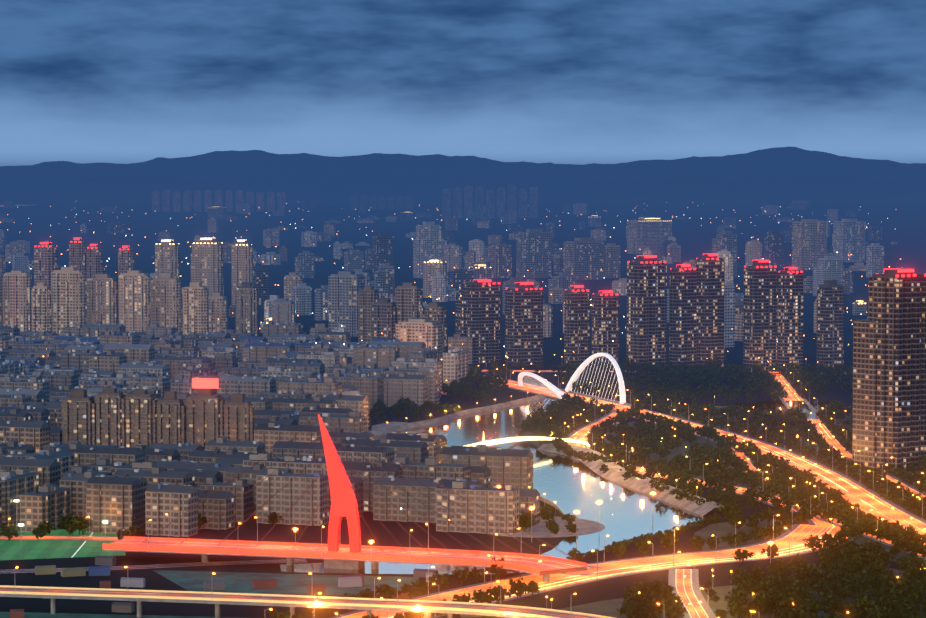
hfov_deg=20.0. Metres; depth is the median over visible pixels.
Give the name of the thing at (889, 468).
tree
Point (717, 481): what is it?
tree
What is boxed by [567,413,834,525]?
road
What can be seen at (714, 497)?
tree
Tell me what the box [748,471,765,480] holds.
tree
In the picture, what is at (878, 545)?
tree
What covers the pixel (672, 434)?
tree
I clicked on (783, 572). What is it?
tree
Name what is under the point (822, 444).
tree
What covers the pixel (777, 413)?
tree
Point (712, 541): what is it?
tree
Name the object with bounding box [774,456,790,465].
tree
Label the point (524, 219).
warm city lights
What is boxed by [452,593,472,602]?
tree
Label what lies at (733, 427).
tree
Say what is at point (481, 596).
tree
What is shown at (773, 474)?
tree
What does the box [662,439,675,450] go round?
tree
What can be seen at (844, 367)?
tree
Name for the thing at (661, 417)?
tree
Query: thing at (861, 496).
road
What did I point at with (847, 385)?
tree
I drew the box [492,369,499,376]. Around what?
tree
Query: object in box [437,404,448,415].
tree
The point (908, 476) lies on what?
tree
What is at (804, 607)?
tree
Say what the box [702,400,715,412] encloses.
tree
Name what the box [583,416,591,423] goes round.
tree
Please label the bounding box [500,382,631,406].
arch bridge parapets
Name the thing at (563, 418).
tree
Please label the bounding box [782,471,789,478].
tree
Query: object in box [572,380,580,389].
tree
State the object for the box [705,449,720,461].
tree
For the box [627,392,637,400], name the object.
tree
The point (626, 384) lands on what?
tree
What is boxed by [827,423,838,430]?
tree
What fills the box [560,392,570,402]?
tree
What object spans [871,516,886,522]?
tree
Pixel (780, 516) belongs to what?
tree
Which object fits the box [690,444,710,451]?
tree
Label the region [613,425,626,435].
tree
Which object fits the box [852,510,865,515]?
tree
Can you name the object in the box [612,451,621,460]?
tree
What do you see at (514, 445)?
footbridge pier
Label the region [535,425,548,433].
tree
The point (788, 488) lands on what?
tree
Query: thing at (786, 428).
tree
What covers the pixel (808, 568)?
tree
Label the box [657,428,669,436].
tree
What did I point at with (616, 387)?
tree
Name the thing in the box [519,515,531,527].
tree
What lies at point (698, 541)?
tree
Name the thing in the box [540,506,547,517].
tree
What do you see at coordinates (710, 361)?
tree
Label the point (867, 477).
tree
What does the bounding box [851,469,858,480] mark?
tree
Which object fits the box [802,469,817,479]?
tree
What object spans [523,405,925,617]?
park lawn
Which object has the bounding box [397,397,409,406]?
tree
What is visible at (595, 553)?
tree
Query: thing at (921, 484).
tree
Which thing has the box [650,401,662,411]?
tree
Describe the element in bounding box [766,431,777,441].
tree
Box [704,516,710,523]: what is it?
tree
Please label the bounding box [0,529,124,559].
sports turf ground
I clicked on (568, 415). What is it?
tree
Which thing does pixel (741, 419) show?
tree
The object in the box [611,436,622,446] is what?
tree
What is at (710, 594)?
tree
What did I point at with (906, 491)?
tree
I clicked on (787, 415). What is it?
tree
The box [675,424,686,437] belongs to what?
tree
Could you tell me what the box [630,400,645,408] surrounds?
tree
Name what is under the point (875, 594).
tree
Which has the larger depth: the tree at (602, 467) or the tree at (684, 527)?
the tree at (602, 467)
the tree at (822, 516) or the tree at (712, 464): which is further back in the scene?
the tree at (712, 464)
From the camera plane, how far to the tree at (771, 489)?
1406.98 m
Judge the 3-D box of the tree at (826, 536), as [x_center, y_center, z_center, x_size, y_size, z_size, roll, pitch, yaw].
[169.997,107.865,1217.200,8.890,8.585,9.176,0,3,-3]
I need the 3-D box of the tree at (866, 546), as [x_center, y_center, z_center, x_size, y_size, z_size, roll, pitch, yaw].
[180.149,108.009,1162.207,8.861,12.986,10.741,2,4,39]
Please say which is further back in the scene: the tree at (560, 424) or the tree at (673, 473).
the tree at (560, 424)
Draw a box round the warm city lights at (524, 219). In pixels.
[0,201,900,519]
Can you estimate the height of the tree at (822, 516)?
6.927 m
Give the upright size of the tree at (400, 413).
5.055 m
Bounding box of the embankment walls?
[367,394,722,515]
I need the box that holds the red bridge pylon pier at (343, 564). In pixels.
[324,559,364,569]
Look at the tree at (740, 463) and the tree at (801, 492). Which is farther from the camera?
the tree at (740, 463)
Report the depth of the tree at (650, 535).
1248.76 m
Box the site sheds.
[10,555,481,617]
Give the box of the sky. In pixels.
[0,0,925,165]
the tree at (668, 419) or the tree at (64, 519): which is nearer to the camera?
the tree at (64, 519)
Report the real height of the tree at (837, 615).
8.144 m
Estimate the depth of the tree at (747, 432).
1736.49 m
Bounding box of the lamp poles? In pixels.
[15,353,924,617]
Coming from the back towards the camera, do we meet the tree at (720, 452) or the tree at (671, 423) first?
the tree at (671, 423)
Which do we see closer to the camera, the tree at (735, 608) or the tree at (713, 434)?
the tree at (735, 608)
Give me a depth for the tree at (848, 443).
1635.42 m
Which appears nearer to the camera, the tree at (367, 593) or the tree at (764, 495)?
the tree at (367, 593)
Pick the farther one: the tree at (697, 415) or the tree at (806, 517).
the tree at (697, 415)
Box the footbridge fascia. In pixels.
[465,436,589,446]
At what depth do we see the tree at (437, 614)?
1025.78 m
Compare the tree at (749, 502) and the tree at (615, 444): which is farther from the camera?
the tree at (615, 444)
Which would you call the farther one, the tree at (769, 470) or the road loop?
the tree at (769, 470)
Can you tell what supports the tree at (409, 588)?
on the ground at (694, 232)
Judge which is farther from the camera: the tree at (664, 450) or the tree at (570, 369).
the tree at (570, 369)
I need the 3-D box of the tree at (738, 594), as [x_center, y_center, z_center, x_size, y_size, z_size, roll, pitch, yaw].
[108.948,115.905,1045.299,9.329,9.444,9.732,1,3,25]
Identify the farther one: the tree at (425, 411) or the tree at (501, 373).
the tree at (501, 373)
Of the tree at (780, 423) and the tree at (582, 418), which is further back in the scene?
the tree at (582, 418)
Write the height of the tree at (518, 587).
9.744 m
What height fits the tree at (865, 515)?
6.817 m
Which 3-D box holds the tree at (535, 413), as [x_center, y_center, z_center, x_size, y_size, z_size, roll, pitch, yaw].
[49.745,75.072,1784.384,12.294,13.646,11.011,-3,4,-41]
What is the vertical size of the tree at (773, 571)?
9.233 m
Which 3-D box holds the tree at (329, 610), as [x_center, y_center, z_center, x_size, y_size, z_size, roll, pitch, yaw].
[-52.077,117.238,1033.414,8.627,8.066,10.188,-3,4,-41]
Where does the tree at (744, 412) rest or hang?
on the park lawn at (608, 608)
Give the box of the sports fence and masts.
[0,499,125,559]
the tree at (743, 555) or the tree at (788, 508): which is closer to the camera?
the tree at (743, 555)
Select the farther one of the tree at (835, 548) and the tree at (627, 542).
the tree at (627, 542)
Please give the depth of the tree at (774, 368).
2277.76 m
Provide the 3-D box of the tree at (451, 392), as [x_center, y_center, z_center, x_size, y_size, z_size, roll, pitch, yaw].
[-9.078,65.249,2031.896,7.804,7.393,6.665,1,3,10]
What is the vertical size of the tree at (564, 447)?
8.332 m
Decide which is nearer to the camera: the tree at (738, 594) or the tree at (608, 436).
the tree at (738, 594)
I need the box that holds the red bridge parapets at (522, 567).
[103,536,586,573]
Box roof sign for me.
[192,378,218,388]
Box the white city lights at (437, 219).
[9,203,887,508]
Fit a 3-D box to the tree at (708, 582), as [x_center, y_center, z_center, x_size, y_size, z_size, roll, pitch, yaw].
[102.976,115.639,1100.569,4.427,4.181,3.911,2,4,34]
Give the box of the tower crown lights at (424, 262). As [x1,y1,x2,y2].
[156,212,865,323]
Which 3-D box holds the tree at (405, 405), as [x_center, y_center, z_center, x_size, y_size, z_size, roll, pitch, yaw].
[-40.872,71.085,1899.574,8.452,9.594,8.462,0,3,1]
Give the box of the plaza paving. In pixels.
[371,422,604,537]
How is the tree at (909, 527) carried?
on the park lawn at (608, 608)
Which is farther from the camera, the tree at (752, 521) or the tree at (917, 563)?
the tree at (752, 521)
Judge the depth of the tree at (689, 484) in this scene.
1411.00 m
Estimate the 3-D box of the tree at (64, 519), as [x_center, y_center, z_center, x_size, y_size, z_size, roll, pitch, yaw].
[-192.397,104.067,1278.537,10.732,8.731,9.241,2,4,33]
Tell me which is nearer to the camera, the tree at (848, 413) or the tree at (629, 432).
the tree at (629, 432)
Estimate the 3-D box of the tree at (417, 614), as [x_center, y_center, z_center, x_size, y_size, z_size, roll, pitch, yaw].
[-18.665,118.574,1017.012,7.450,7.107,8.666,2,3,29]
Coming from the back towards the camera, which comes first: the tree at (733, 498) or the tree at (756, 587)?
the tree at (733, 498)
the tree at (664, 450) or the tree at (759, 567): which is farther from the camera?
the tree at (664, 450)
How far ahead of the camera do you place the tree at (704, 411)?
1824.61 m
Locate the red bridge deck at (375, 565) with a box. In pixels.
[103,539,586,581]
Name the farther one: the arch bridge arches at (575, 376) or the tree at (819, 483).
the arch bridge arches at (575, 376)
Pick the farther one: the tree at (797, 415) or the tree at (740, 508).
the tree at (797, 415)
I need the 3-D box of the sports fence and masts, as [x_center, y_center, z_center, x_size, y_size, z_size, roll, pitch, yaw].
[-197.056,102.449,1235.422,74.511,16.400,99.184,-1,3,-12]
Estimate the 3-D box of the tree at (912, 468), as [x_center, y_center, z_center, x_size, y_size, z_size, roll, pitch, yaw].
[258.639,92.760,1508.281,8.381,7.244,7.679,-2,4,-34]
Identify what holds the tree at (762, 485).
on the park lawn at (608, 608)
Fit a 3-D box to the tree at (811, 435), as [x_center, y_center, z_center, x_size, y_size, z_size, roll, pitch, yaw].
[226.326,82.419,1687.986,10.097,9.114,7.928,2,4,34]
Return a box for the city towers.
[0,184,925,473]
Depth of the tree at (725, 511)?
1308.16 m
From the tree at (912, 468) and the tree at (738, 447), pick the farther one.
the tree at (738, 447)
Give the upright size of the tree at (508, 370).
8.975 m
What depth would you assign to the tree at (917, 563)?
1111.48 m
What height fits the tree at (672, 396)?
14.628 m
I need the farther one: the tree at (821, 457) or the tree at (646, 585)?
the tree at (821, 457)
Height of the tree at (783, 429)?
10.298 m
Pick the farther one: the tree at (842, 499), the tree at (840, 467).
the tree at (840, 467)
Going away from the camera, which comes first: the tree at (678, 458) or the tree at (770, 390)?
the tree at (678, 458)
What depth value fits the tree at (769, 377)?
2124.76 m
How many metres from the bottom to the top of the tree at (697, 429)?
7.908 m
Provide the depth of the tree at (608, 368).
2237.76 m
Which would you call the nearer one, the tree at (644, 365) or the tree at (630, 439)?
the tree at (630, 439)
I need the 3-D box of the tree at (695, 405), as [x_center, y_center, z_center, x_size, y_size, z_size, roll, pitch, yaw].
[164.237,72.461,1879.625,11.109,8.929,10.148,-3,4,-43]
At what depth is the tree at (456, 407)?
1894.27 m
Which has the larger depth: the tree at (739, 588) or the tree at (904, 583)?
the tree at (739, 588)
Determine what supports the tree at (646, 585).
on the park lawn at (608, 608)
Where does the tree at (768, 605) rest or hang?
on the park lawn at (608, 608)
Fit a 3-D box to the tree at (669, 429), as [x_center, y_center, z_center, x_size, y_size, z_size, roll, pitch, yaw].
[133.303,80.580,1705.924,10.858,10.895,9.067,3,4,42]
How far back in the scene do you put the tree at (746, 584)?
1070.37 m
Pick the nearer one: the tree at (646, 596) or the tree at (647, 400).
the tree at (646, 596)
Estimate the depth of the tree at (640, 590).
1052.35 m
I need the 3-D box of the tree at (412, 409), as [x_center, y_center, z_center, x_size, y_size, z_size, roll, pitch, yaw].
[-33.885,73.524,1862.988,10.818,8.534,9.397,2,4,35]
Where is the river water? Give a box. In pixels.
[280,398,830,574]
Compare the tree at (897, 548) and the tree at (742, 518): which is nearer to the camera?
the tree at (897, 548)
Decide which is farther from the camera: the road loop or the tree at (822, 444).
the tree at (822, 444)
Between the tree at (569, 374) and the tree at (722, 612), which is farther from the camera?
the tree at (569, 374)
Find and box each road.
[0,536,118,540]
[0,539,583,572]
[340,524,846,617]
[476,378,925,544]
[482,370,793,372]
[567,413,834,525]
[728,448,921,554]
[775,374,925,496]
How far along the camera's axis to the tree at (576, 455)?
1593.87 m
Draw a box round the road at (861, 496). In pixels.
[476,378,925,544]
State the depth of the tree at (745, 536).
1229.93 m
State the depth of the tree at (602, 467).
1522.12 m
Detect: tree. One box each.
[0,524,18,539]
[32,526,46,539]
[38,522,56,533]
[59,514,72,531]
[64,521,77,535]
[69,514,91,534]
[116,530,130,539]
[129,525,144,536]
[198,513,206,529]
[268,512,282,525]
[271,609,290,617]
[291,612,304,617]
[303,597,325,617]
[324,596,338,616]
[342,593,362,611]
[359,588,381,597]
[362,614,378,617]
[369,406,379,418]
[375,413,386,423]
[375,584,396,598]
[376,404,386,414]
[391,403,401,410]
[391,406,398,418]
[393,612,415,617]
[395,584,417,597]
[396,410,403,416]
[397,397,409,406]
[401,401,411,410]
[405,612,423,617]
[409,407,421,418]
[411,580,431,594]
[412,410,420,419]
[420,408,429,415]
[422,400,435,410]
[424,414,434,419]
[427,600,444,617]
[429,571,449,590]
[430,402,438,413]
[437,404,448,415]
[440,403,450,414]
[441,386,448,393]
[446,389,454,396]
[447,385,457,397]
[451,567,469,586]
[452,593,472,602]
[453,404,461,411]
[460,376,468,381]
[468,368,474,376]
[468,567,486,582]
[471,587,492,603]
[475,393,486,401]
[482,616,501,617]
[485,557,506,578]
[490,363,501,368]
[491,585,510,603]
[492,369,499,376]
[494,382,504,390]
[496,370,504,376]
[498,377,508,384]
[504,368,512,377]
[507,559,520,575]
[508,577,528,599]
[517,419,534,435]
[518,363,525,370]
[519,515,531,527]
[520,510,535,531]
[524,581,540,595]
[527,410,541,422]
[529,417,538,425]
[532,365,540,370]
[534,362,543,369]
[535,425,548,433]
[536,431,544,445]
[540,407,554,414]
[540,504,552,511]
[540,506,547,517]
[541,416,556,426]
[541,511,555,519]
[544,423,562,434]
[544,519,555,528]
[545,432,560,442]
[546,402,554,411]
[547,522,559,534]
[549,400,562,405]
[550,365,556,370]
[551,405,562,413]
[552,430,568,438]
[552,438,561,448]
[554,421,567,425]
[556,365,566,373]
[556,441,570,451]
[558,416,569,422]
[559,411,573,421]
[560,375,569,384]
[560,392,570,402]
[561,443,572,453]
[561,513,577,523]
[565,371,571,377]
[565,448,575,457]
[565,523,577,532]
[566,366,575,372]
[566,547,585,561]
[568,394,583,406]
[568,410,581,420]
[569,421,577,429]
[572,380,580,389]
[572,400,588,408]
[574,420,582,428]
[574,451,583,457]
[575,416,585,426]
[576,383,585,392]
[577,407,588,412]
[578,451,588,460]
[581,383,596,394]
[582,409,593,415]
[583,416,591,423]
[584,370,592,376]
[585,452,597,461]
[585,551,593,558]
[586,378,599,387]
[586,431,596,438]
[587,397,599,407]
[588,370,602,379]
[591,424,602,431]
[591,434,605,443]
[592,385,606,394]
[592,408,604,417]
[592,445,603,451]
[593,453,604,460]
[593,548,599,556]
[594,363,603,372]
[596,379,605,386]
[598,406,607,413]
[598,420,608,432]
[599,464,607,470]
[601,364,611,374]
[602,454,615,462]
[604,423,616,434]
[604,446,617,456]
[604,544,612,552]
[605,433,612,441]
[606,377,616,388]
[608,416,619,425]
[609,440,624,451]
[610,383,618,392]
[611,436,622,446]
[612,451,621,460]
[612,542,626,558]
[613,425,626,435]
[614,370,626,377]
[615,377,628,388]
[616,408,628,417]
[616,435,625,443]
[617,449,630,458]
[617,600,634,615]
[620,355,632,374]
[620,363,629,376]
[621,460,636,468]
[622,442,630,451]
[622,452,631,460]
[623,469,634,479]
[623,539,630,545]
[623,583,655,599]
[624,582,645,594]
[624,590,648,606]
[625,377,634,388]
[625,429,635,437]
[625,434,637,451]
[625,453,639,462]
[626,601,644,616]
[627,387,641,398]
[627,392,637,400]
[627,613,643,617]
[628,382,642,389]
[628,406,637,417]
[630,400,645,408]
[630,442,641,452]
[630,536,639,543]
[633,411,641,417]
[633,581,649,592]
[634,449,646,458]
[635,417,645,428]
[635,537,651,556]
[636,457,650,466]
[637,591,658,610]
[638,361,649,371]
[638,534,646,539]
[640,411,649,419]
[641,609,660,617]
[642,386,656,397]
[643,396,653,404]
[643,598,665,615]
[644,383,653,393]
[644,467,657,477]
[646,383,661,398]
[646,393,655,403]
[647,460,655,467]
[647,532,655,539]
[647,580,662,596]
[648,440,662,457]
[649,363,655,372]
[649,414,659,422]
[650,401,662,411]
[651,579,666,590]
[652,433,662,442]
[654,458,668,468]
[654,465,669,477]
[654,478,669,491]
[655,393,667,403]
[655,414,666,422]
[655,530,662,537]
[656,403,669,413]
[656,420,669,429]
[656,583,676,598]
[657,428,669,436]
[658,418,674,425]
[658,445,670,458]
[658,596,668,601]
[659,531,678,553]
[659,595,684,617]
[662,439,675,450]
[663,420,677,429]
[663,431,678,441]
[664,425,674,433]
[667,469,679,477]
[667,606,687,617]
[668,388,683,402]
[669,476,676,484]
[669,488,679,494]
[670,403,683,415]
[670,437,683,450]
[670,455,683,464]
[672,477,687,489]
[672,526,681,533]
[675,389,684,404]
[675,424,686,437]
[675,489,689,500]
[677,468,692,480]
[678,455,694,467]
[680,525,690,532]
[681,411,691,419]
[682,429,694,441]
[683,481,699,491]
[685,442,705,458]
[686,404,699,410]
[686,426,694,431]
[686,433,696,444]
[686,460,705,472]
[686,495,698,500]
[686,521,695,529]
[687,466,701,477]
[688,405,696,412]
[689,412,695,420]
[689,535,705,550]
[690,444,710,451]
[690,488,702,496]
[692,452,708,465]
[694,413,701,421]
[695,426,700,436]
[695,497,704,504]
[695,520,703,528]
[698,415,707,423]
[698,482,705,488]
[699,407,710,416]
[699,424,716,442]
[699,474,715,487]
[700,467,713,477]
[702,358,716,366]
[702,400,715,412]
[703,403,716,414]
[703,580,713,587]
[704,415,711,425]
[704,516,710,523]
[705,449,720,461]
[706,460,725,469]
[706,535,720,549]
[707,589,714,597]
[708,429,719,442]
[708,486,721,494]
[709,416,718,422]
[709,494,718,501]
[710,595,719,603]
[711,513,722,524]
[712,354,724,367]
[713,434,725,441]
[713,446,725,460]
[714,417,725,428]
[714,477,728,489]
[716,410,722,416]
[716,442,731,447]
[716,500,725,513]
[718,491,731,500]
[718,609,727,616]
[719,500,739,516]
[720,454,733,468]
[720,533,741,547]
[721,407,734,416]
[722,411,732,419]
[722,434,737,443]
[722,482,737,491]
[723,512,739,527]
[724,418,738,430]
[724,590,747,604]
[727,601,743,616]
[728,492,739,501]
[728,566,752,584]
[728,585,750,597]
[729,467,741,484]
[729,518,743,531]
[730,424,737,432]
[730,572,753,592]
[730,599,744,617]
[732,441,740,450]
[732,549,754,562]
[733,458,748,469]
[735,472,749,486]
[736,422,747,433]
[736,443,744,452]
[736,465,749,473]
[736,503,745,512]
[737,414,747,423]
[737,531,751,544]
[737,580,754,594]
[738,409,748,416]
[738,514,745,524]
[738,605,759,617]
[739,369,751,379]
[740,442,755,453]
[742,487,755,498]
[743,427,752,435]
[745,469,754,477]
[745,480,758,487]
[745,498,754,509]
[745,517,758,529]
[746,423,759,436]
[746,446,762,454]
[747,411,762,424]
[747,489,760,500]
[747,596,761,613]
[748,410,760,423]
[748,451,760,460]
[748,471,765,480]
[748,566,765,582]
[749,429,758,436]
[749,525,766,542]
[749,564,765,581]
[749,581,761,594]
[750,512,762,520]
[751,363,760,371]
[751,473,770,487]
[751,501,760,511]
[751,590,778,617]
[753,459,764,468]
[756,370,767,375]
[756,417,771,428]
[756,430,765,438]
[757,482,765,490]
[758,460,770,469]
[758,507,773,524]
[758,590,785,617]
[759,490,771,504]
[760,451,774,460]
[761,544,778,559]
[762,466,779,477]
[762,563,795,587]
[764,375,774,380]
[764,385,776,397]
[764,462,773,474]
[764,525,777,539]
[764,565,779,576]
[765,413,773,419]
[765,480,782,496]
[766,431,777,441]
[768,366,778,371]
[768,457,779,466]
[768,558,789,573]
[769,478,787,487]
[769,497,782,503]
[770,416,778,426]
[771,471,779,479]
[772,382,784,388]
[772,410,782,415]
[772,433,783,445]
[772,527,780,536]
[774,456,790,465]
[774,504,780,510]
[774,518,792,533]
[775,473,790,480]
[775,513,783,519]
[776,461,794,471]
[777,391,787,399]
[777,416,790,427]
[777,426,788,434]
[777,508,785,513]
[778,425,793,438]
[778,489,796,497]
[780,413,791,420]
[780,431,789,441]
[780,469,794,475]
[780,492,797,505]
[781,486,794,491]
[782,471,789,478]
[782,499,794,509]
[782,597,811,610]
[783,437,797,448]
[784,366,793,371]
[784,408,797,415]
[784,504,791,513]
[784,511,801,526]
[785,418,796,426]
[785,482,801,488]
[785,602,810,617]
[786,553,804,568]
[787,474,804,487]
[789,363,800,370]
[789,407,808,426]
[789,441,797,451]
[790,431,800,438]
[790,494,807,508]
[790,568,808,582]
[791,560,805,571]
[792,441,805,454]
[792,580,812,591]
[793,507,809,515]
[793,562,821,589]
[795,432,802,441]
[795,469,812,476]
[796,374,810,382]
[797,473,813,485]
[797,489,809,499]
[798,425,807,431]
[798,445,814,456]
[798,499,809,509]
[800,391,811,399]
[800,512,812,523]
[802,426,813,435]
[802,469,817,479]
[802,534,821,552]
[803,382,818,393]
[803,446,816,458]
[803,482,818,493]
[804,502,815,514]
[805,488,815,494]
[806,493,821,500]
[807,497,817,505]
[809,430,823,441]
[809,504,822,516]
[811,437,824,446]
[812,433,825,442]
[812,567,824,581]
[813,479,827,493]
[815,447,829,454]
[816,453,827,463]
[816,497,829,505]
[816,540,841,555]
[817,442,828,448]
[817,486,824,496]
[819,508,826,520]
[820,418,835,426]
[820,486,832,497]
[820,501,828,508]
[821,413,832,419]
[821,504,841,523]
[821,532,838,546]
[821,594,845,613]
[822,612,841,617]
[823,455,834,467]
[826,400,840,417]
[827,398,842,409]
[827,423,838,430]
[827,487,846,499]
[828,454,839,468]
[829,500,837,505]
[832,423,846,435]
[833,512,854,525]
[834,409,845,419]
[834,430,848,443]
[834,455,850,471]
[834,497,848,502]
[834,529,852,541]
[835,502,849,511]
[836,432,851,447]
[836,537,857,555]
[837,460,847,472]
[840,523,863,541]
[841,381,850,391]
[841,420,848,426]
[841,517,856,526]
[842,363,848,371]
[842,602,867,617]
[842,612,858,617]
[843,367,852,382]
[843,463,852,472]
[844,409,851,415]
[844,592,877,613]
[845,440,851,447]
[845,465,858,475]
[847,502,859,510]
[848,418,852,427]
[849,512,859,520]
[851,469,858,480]
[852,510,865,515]
[854,470,863,481]
[854,520,864,529]
[856,513,875,520]
[856,524,866,536]
[858,469,872,482]
[858,539,875,552]
[860,472,879,485]
[862,521,876,537]
[865,586,884,610]
[866,479,879,490]
[868,542,882,551]
[871,468,886,480]
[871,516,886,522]
[871,528,886,541]
[873,483,885,492]
[875,547,894,563]
[878,487,894,496]
[879,461,891,472]
[880,572,896,581]
[880,578,900,587]
[881,482,899,490]
[882,519,899,532]
[884,489,899,499]
[885,464,897,474]
[885,530,903,545]
[889,490,904,504]
[890,484,903,492]
[890,544,901,556]
[891,525,905,532]
[892,465,902,474]
[892,556,909,571]
[893,535,907,550]
[894,468,909,481]
[895,574,924,599]
[897,495,910,510]
[897,574,921,586]
[898,558,922,568]
[899,488,910,497]
[899,528,922,545]
[901,497,920,513]
[902,563,925,583]
[903,566,924,578]
[904,475,913,482]
[905,524,917,533]
[906,464,920,473]
[906,477,918,487]
[906,540,923,551]
[907,541,921,553]
[907,555,925,572]
[912,471,923,478]
[914,507,925,517]
[914,533,925,543]
[915,480,925,493]
[915,542,925,557]
[917,498,925,508]
[918,472,925,482]
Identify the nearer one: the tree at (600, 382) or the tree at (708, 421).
the tree at (708, 421)
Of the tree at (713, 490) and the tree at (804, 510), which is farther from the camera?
the tree at (713, 490)
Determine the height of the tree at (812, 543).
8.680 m
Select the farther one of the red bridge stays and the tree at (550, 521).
the tree at (550, 521)
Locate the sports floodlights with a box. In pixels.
[14,500,107,525]
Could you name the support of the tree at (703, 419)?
on the park lawn at (608, 608)
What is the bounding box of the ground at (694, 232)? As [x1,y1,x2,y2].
[0,204,925,617]
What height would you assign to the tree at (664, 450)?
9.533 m
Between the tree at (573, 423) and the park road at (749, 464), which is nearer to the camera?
the park road at (749, 464)
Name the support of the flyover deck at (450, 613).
on the ground at (694, 232)
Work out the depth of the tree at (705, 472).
1491.49 m
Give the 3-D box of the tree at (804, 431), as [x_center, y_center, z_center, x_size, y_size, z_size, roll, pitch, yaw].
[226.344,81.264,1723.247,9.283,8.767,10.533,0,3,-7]
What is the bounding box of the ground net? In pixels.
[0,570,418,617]
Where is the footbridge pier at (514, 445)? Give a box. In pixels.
[473,441,522,448]
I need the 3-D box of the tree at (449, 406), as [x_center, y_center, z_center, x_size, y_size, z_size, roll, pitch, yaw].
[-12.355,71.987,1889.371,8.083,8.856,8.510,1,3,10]
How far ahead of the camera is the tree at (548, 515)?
1312.26 m
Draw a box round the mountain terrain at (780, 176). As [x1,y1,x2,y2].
[0,147,925,204]
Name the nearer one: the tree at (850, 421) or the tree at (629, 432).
the tree at (629, 432)
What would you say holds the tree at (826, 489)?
on the park lawn at (608, 608)
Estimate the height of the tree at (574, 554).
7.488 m
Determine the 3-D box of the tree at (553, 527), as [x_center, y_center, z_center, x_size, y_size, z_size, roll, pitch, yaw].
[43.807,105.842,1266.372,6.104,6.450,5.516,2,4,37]
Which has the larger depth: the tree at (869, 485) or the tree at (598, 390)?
the tree at (598, 390)
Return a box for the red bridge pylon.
[318,414,360,551]
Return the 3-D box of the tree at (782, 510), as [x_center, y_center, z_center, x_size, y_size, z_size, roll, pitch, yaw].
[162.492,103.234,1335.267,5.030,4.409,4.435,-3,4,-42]
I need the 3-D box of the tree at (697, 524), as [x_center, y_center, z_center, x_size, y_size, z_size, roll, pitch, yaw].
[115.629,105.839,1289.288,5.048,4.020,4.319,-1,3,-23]
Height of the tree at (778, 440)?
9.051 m
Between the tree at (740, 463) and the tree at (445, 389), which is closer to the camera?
the tree at (740, 463)
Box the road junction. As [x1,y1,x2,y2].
[568,567,598,573]
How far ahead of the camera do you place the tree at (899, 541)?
1211.38 m
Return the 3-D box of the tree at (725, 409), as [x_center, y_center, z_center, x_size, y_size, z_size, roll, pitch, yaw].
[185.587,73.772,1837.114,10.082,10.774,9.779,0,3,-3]
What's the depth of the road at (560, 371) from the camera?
2301.00 m
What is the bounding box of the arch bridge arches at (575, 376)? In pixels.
[518,353,625,403]
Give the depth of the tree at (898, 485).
1411.33 m
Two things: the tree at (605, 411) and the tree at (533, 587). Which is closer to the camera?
the tree at (533, 587)
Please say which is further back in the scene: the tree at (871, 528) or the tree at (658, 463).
the tree at (658, 463)
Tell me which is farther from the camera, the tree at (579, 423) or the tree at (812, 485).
the tree at (579, 423)
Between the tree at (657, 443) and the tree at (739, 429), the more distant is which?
the tree at (739, 429)
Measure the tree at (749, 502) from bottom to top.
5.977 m
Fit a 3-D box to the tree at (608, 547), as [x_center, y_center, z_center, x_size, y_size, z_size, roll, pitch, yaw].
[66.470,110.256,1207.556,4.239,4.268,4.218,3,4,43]
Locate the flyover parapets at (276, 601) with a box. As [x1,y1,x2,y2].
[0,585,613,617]
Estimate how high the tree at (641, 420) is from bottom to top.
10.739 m
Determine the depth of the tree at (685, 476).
1471.24 m
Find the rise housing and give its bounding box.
[0,321,539,536]
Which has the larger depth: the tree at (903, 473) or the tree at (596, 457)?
the tree at (596, 457)
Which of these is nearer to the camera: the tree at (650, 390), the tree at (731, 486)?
the tree at (731, 486)
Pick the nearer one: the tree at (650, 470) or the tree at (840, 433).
the tree at (650, 470)
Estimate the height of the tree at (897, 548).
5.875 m
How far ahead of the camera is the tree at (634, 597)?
1033.99 m
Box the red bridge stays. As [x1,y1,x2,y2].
[143,420,575,559]
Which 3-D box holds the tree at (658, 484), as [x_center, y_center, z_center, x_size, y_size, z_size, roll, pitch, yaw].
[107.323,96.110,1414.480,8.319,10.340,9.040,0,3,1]
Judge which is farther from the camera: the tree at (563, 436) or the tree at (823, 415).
the tree at (823, 415)
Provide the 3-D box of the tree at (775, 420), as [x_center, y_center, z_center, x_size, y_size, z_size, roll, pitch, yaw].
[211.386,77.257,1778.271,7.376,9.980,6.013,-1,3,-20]
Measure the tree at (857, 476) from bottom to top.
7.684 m
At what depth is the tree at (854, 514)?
1302.10 m
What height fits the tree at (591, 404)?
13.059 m
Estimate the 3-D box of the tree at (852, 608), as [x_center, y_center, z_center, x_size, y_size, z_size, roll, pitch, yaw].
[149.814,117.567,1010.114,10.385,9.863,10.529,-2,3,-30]
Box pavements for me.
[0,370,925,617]
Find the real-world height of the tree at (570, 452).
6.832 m
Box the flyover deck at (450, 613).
[0,587,601,617]
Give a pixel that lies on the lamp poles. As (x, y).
(576, 516)
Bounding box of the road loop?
[675,569,708,617]
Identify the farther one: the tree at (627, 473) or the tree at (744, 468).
the tree at (744, 468)
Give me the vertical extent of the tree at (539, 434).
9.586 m
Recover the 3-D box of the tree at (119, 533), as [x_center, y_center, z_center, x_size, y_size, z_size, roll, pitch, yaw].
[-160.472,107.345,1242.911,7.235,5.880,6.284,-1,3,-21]
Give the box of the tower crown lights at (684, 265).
[35,238,925,295]
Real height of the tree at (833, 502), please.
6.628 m
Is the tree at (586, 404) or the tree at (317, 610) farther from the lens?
the tree at (586, 404)
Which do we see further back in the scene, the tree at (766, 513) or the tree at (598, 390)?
the tree at (598, 390)
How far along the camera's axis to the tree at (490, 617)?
1007.98 m
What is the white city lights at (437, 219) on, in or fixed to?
on the ground at (694, 232)

